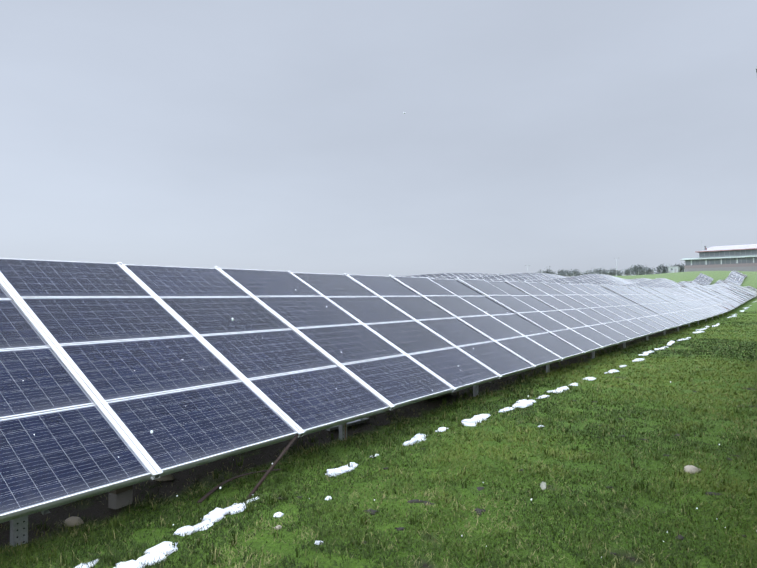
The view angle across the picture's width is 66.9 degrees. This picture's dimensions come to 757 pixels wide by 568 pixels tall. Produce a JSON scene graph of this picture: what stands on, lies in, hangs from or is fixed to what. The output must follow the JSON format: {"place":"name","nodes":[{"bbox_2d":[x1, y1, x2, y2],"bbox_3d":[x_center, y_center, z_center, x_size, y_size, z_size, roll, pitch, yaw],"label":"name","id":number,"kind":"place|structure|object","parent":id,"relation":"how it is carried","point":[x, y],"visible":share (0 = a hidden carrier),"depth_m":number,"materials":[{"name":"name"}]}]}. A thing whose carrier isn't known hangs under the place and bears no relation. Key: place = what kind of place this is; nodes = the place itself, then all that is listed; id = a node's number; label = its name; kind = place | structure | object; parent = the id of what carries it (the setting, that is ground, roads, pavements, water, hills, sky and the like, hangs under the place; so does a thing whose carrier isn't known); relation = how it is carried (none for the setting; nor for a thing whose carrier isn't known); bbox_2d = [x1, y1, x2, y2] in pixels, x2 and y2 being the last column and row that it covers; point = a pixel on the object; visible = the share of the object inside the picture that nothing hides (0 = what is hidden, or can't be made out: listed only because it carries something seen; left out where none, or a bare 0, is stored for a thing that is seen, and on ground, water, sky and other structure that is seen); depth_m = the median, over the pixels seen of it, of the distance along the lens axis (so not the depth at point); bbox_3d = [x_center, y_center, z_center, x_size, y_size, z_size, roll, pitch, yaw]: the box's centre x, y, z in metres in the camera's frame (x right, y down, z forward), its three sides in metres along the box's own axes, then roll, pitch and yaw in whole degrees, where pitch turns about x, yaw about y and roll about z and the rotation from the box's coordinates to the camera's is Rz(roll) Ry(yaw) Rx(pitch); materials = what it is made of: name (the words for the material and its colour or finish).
{"place":"outdoors","nodes":[
{"label":"outdoors","id":0,"kind":"place"},
{"bbox_2d":[109,485,132,493],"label":"support beam","id":1,"kind":"structure","parent":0,"point":[123,489],"depth_m":5.02,"materials":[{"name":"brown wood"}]},
{"bbox_2d":[23,71,725,557],"bbox_3d":[-0.126,-0.084,3.697,4.725,3.543,4.754,-1,-1,36],"label":"snowflake","id":2,"kind":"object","parent":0,"point":[531,499],"depth_m":1.63,"materials":[{"name":"white"}]},
{"bbox_2d":[0,271,756,567],"bbox_3d":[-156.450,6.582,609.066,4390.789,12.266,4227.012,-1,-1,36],"label":"terrain","id":3,"kind":"structure","parent":0,"point":[97,509],"depth_m":5.29,"materials":[{"name":"green plant"}]},
{"bbox_2d":[64,516,83,526],"bbox_3d":[-2.482,1.926,4.663,0.171,0.057,0.139,-1,-1,36],"label":"stone","id":4,"kind":"object","parent":3,"relation":"on","point":[72,520],"visible":0.96,"depth_m":4.62,"materials":[{"name":"grey stone"}]},
{"bbox_2d":[75,559,99,567],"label":"snow lump","id":5,"kind":"object","parent":3,"relation":"on","point":[86,565],"visible":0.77,"depth_m":3.83,"materials":[{"name":"white snow"}]},
{"bbox_2d":[108,489,132,508],"bbox_3d":[-2.284,1.902,5.072,0.110,0.140,0.180,-1,-1,27],"label":"prop block","id":6,"kind":"object","parent":3,"relation":"on","point":[117,501],"depth_m":5.01,"materials":[{"name":"concrete"}]},
{"bbox_2d":[113,541,177,567],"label":"snow lump","id":7,"kind":"object","parent":3,"relation":"on","point":[157,550],"visible":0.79,"depth_m":3.91,"materials":[{"name":"white snow"}]},
{"bbox_2d":[155,474,174,480],"bbox_3d":[-2.163,1.938,5.793,0.198,0.079,0.159,0,-1,-1],"label":"stone","id":8,"kind":"object","parent":3,"relation":"on","point":[168,477],"visible":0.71,"depth_m":5.73,"materials":[{"name":"grey stone"}]},
{"bbox_2d":[173,503,247,535],"bbox_3d":[-1.355,1.913,4.698,0.225,0.066,0.765,-1,-1,27],"label":"snow lump","id":9,"kind":"object","parent":3,"relation":"on","point":[215,515],"visible":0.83,"depth_m":4.66,"materials":[{"name":"white snow"}]},
{"bbox_2d":[197,469,281,502],"bbox_3d":[-1.370,1.927,5.588,0.181,0.041,1.128,-1,-1,30],"label":"rusty strap","id":10,"kind":"object","parent":3,"relation":"on","point":[205,496],"visible":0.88,"depth_m":5.50,"materials":[{"name":"metal"}]},
{"bbox_2d":[244,434,298,500],"bbox_3d":[-1.021,1.768,5.605,0.032,0.032,1.134,0,20,20],"label":"rusty pipe","id":11,"kind":"object","parent":3,"relation":"on","point":[263,478],"visible":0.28,"depth_m":5.56,"materials":[{"name":"metal"}]},
{"bbox_2d":[273,512,283,516],"bbox_3d":[-0.830,1.918,4.760,0.087,0.036,0.107,-1,-1,36],"label":"snow patch","id":12,"kind":"object","parent":3,"relation":"on","point":[278,514],"visible":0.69,"depth_m":4.75,"materials":[{"name":"white snow"}]},
{"bbox_2d":[325,462,358,476],"bbox_3d":[-0.369,1.937,6.009,0.230,0.054,0.514,-1,-1,36],"label":"snow lump","id":13,"kind":"object","parent":3,"relation":"on","point":[343,469],"visible":0.83,"depth_m":5.94,"materials":[{"name":"white snow"}]},
{"bbox_2d":[326,418,369,430],"bbox_3d":[-0.423,1.984,8.106,0.080,0.040,0.800,-1,-1,42],"label":"offcut rail","id":14,"kind":"object","parent":3,"relation":"on","point":[359,421],"visible":0.81,"depth_m":8.12,"materials":[{"name":"grey metal"}]},
{"bbox_2d":[363,509,378,514],"bbox_3d":[-0.044,1.912,4.795,0.180,0.013,0.090,-1,-1,39],"label":"soil clod","id":15,"kind":"object","parent":3,"relation":"on","point":[372,512],"visible":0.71,"depth_m":4.80,"materials":[{"name":"soil"}]},
{"bbox_2d":[0,258,756,546],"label":"solar row","id":16,"kind":"object","parent":3,"relation":"on","point":[85,403],"visible":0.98,"depth_m":7.18,"materials":[{"name":"glass"}]},
{"bbox_2d":[403,433,427,445],"bbox_3d":[0.493,1.955,7.207,0.259,0.059,0.594,0,-1,20],"label":"snow lump","id":17,"kind":"object","parent":3,"relation":"on","point":[413,440],"visible":0.77,"depth_m":7.17,"materials":[{"name":"white snow"}]},
{"bbox_2d":[407,499,423,502],"bbox_3d":[0.319,1.900,5.014,0.169,0.018,0.097,0,-1,-8],"label":"soil clod","id":18,"kind":"object","parent":3,"relation":"on","point":[415,501],"visible":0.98,"depth_m":4.99,"materials":[{"name":"brown soil"}]},
{"bbox_2d":[421,393,450,401],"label":"support beam","id":19,"kind":"structure","parent":3,"relation":"on","point":[447,394],"depth_m":10.28,"materials":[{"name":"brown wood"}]},
{"bbox_2d":[435,427,447,431],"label":"snow lump","id":20,"kind":"object","parent":3,"relation":"on","point":[442,429],"visible":0.6,"depth_m":7.71,"materials":[{"name":"white snow"}]},
{"bbox_2d":[401,273,498,277],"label":"solar row","id":21,"kind":"object","parent":3,"relation":"on","point":[452,275],"visible":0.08,"depth_m":79.33,"materials":[{"name":"glass"}]},
{"bbox_2d":[460,414,490,425],"bbox_3d":[1.435,1.952,8.320,0.356,0.078,0.869,-1,-1,36],"label":"snow lump","id":22,"kind":"object","parent":3,"relation":"on","point":[472,421],"visible":0.79,"depth_m":8.17,"materials":[{"name":"white snow"}]},
{"bbox_2d":[474,508,485,514],"bbox_3d":[0.844,1.891,4.752,0.101,0.014,0.180,0,-1,10],"label":"soil clod","id":23,"kind":"object","parent":3,"relation":"on","point":[478,510],"visible":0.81,"depth_m":4.77,"materials":[{"name":"soil"}]},
{"bbox_2d":[424,272,568,279],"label":"solar row","id":24,"kind":"object","parent":3,"relation":"on","point":[531,276],"visible":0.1,"depth_m":78.45,"materials":[{"name":"glass"}]},
{"bbox_2d":[499,407,512,411],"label":"snow lump","id":25,"kind":"object","parent":3,"relation":"on","point":[506,409],"visible":0.73,"depth_m":8.96,"materials":[{"name":"white snow"}]},
{"bbox_2d":[512,399,535,407],"bbox_3d":[2.426,1.981,9.533,0.317,0.075,0.771,0,-1,26],"label":"snow lump","id":26,"kind":"object","parent":3,"relation":"on","point":[523,403],"visible":0.9,"depth_m":9.38,"materials":[{"name":"white snow"}]},
{"bbox_2d":[543,268,556,274],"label":"olive tree","id":27,"kind":"object","parent":3,"relation":"on","point":[549,271],"visible":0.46,"depth_m":307.39,"materials":[{"name":"green plant"}]},
{"bbox_2d":[547,386,568,392],"bbox_3d":[3.416,1.984,10.745,0.698,0.076,0.283,1,-1,-43],"label":"snow lump","id":28,"kind":"object","parent":3,"relation":"on","point":[561,389],"visible":0.69,"depth_m":10.75,"materials":[{"name":"white snow"}]},
{"bbox_2d":[560,270,575,276],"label":"olive tree","id":29,"kind":"object","parent":3,"relation":"on","point":[567,272],"visible":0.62,"depth_m":301.04,"materials":[{"name":"green plant"}]},
{"bbox_2d":[585,377,595,380],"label":"snow lump","id":30,"kind":"object","parent":3,"relation":"on","point":[591,378],"visible":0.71,"depth_m":12.19,"materials":[{"name":"white snow"}]},
{"bbox_2d":[475,273,712,284],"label":"solar row","id":31,"kind":"object","parent":3,"relation":"on","point":[700,278],"visible":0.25,"depth_m":80.00,"materials":[{"name":"glass"}]},
{"bbox_2d":[593,268,611,275],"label":"olive tree","id":32,"kind":"object","parent":3,"relation":"on","point":[603,271],"visible":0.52,"depth_m":316.21,"materials":[{"name":"green plant"}]},
{"bbox_2d":[605,369,619,373],"bbox_3d":[5.468,2.042,13.376,0.283,0.081,0.673,-1,-1,36],"label":"snow lump","id":33,"kind":"object","parent":3,"relation":"on","point":[612,370],"visible":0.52,"depth_m":13.38,"materials":[{"name":"white snow"}]},
{"bbox_2d":[606,268,619,275],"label":"olive tree","id":34,"kind":"object","parent":3,"relation":"on","point":[613,272],"visible":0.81,"depth_m":292.24,"materials":[{"name":"green plant"}]},
{"bbox_2d":[561,269,684,275],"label":"ridge fence","id":35,"kind":"object","parent":3,"relation":"on","point":[638,273],"visible":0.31,"depth_m":266.06,"materials":[{"name":"concrete"}]},
{"bbox_2d":[622,269,633,275],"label":"olive tree","id":36,"kind":"object","parent":3,"relation":"on","point":[626,272],"visible":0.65,"depth_m":301.00,"materials":[{"name":"green plant"}]},
{"bbox_2d":[628,264,646,274],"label":"olive tree","id":37,"kind":"object","parent":3,"relation":"on","point":[639,269],"visible":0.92,"depth_m":283.81,"materials":[{"name":"green plant"}]},
{"bbox_2d":[632,358,644,361],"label":"snow lump","id":38,"kind":"object","parent":3,"relation":"on","point":[639,359],"visible":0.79,"depth_m":15.65,"materials":[{"name":"white snow"}]},
{"bbox_2d":[638,350,653,355],"bbox_3d":[8.215,2.116,17.582,0.332,0.057,1.528,-1,-1,36],"label":"snow lump","id":39,"kind":"object","parent":3,"relation":"on","point":[646,353],"visible":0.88,"depth_m":17.34,"materials":[{"name":"white snow"}]},
{"bbox_2d":[641,267,655,274],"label":"olive tree","id":40,"kind":"object","parent":3,"relation":"on","point":[648,270],"visible":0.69,"depth_m":288.22,"materials":[{"name":"green plant"}]},
{"bbox_2d":[654,264,668,273],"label":"olive tree","id":41,"kind":"object","parent":3,"relation":"on","point":[660,268],"visible":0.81,"depth_m":284.41,"materials":[{"name":"green plant"}]},
{"bbox_2d":[579,271,746,287],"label":"solar row","id":42,"kind":"object","parent":3,"relation":"on","point":[735,277],"visible":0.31,"depth_m":82.81,"materials":[{"name":"glass"}]},
{"bbox_2d":[669,266,680,272],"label":"service cabin","id":43,"kind":"object","parent":3,"relation":"on","point":[673,269],"visible":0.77,"depth_m":273.42,"materials":[{"name":"white metal"}]},
{"bbox_2d":[668,262,684,271],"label":"olive tree","id":44,"kind":"object","parent":3,"relation":"on","point":[681,267],"visible":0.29,"depth_m":277.11,"materials":[{"name":"green plant"}]},
{"bbox_2d":[684,465,700,473],"bbox_3d":[3.096,1.827,5.657,0.150,0.063,0.225,-1,-1,36],"label":"stone","id":45,"kind":"object","parent":3,"relation":"on","point":[689,468],"visible":0.83,"depth_m":5.62,"materials":[{"name":"beige stone"}]},
{"bbox_2d":[681,244,756,271],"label":"ridge building","id":46,"kind":"structure","parent":3,"relation":"on","point":[731,258],"depth_m":253.48,"materials":[{"name":"stone"}]},
{"bbox_2d":[0,0,756,275],"label":"sky","id":47,"kind":"structure","parent":0,"point":[274,135],"materials":[{"name":"grey"}]},
{"bbox_2d":[571,269,581,275],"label":"olive tree","id":48,"kind":"object","parent":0,"point":[576,272],"visible":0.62,"depth_m":309.85,"materials":[{"name":"green plant"}]}
]}

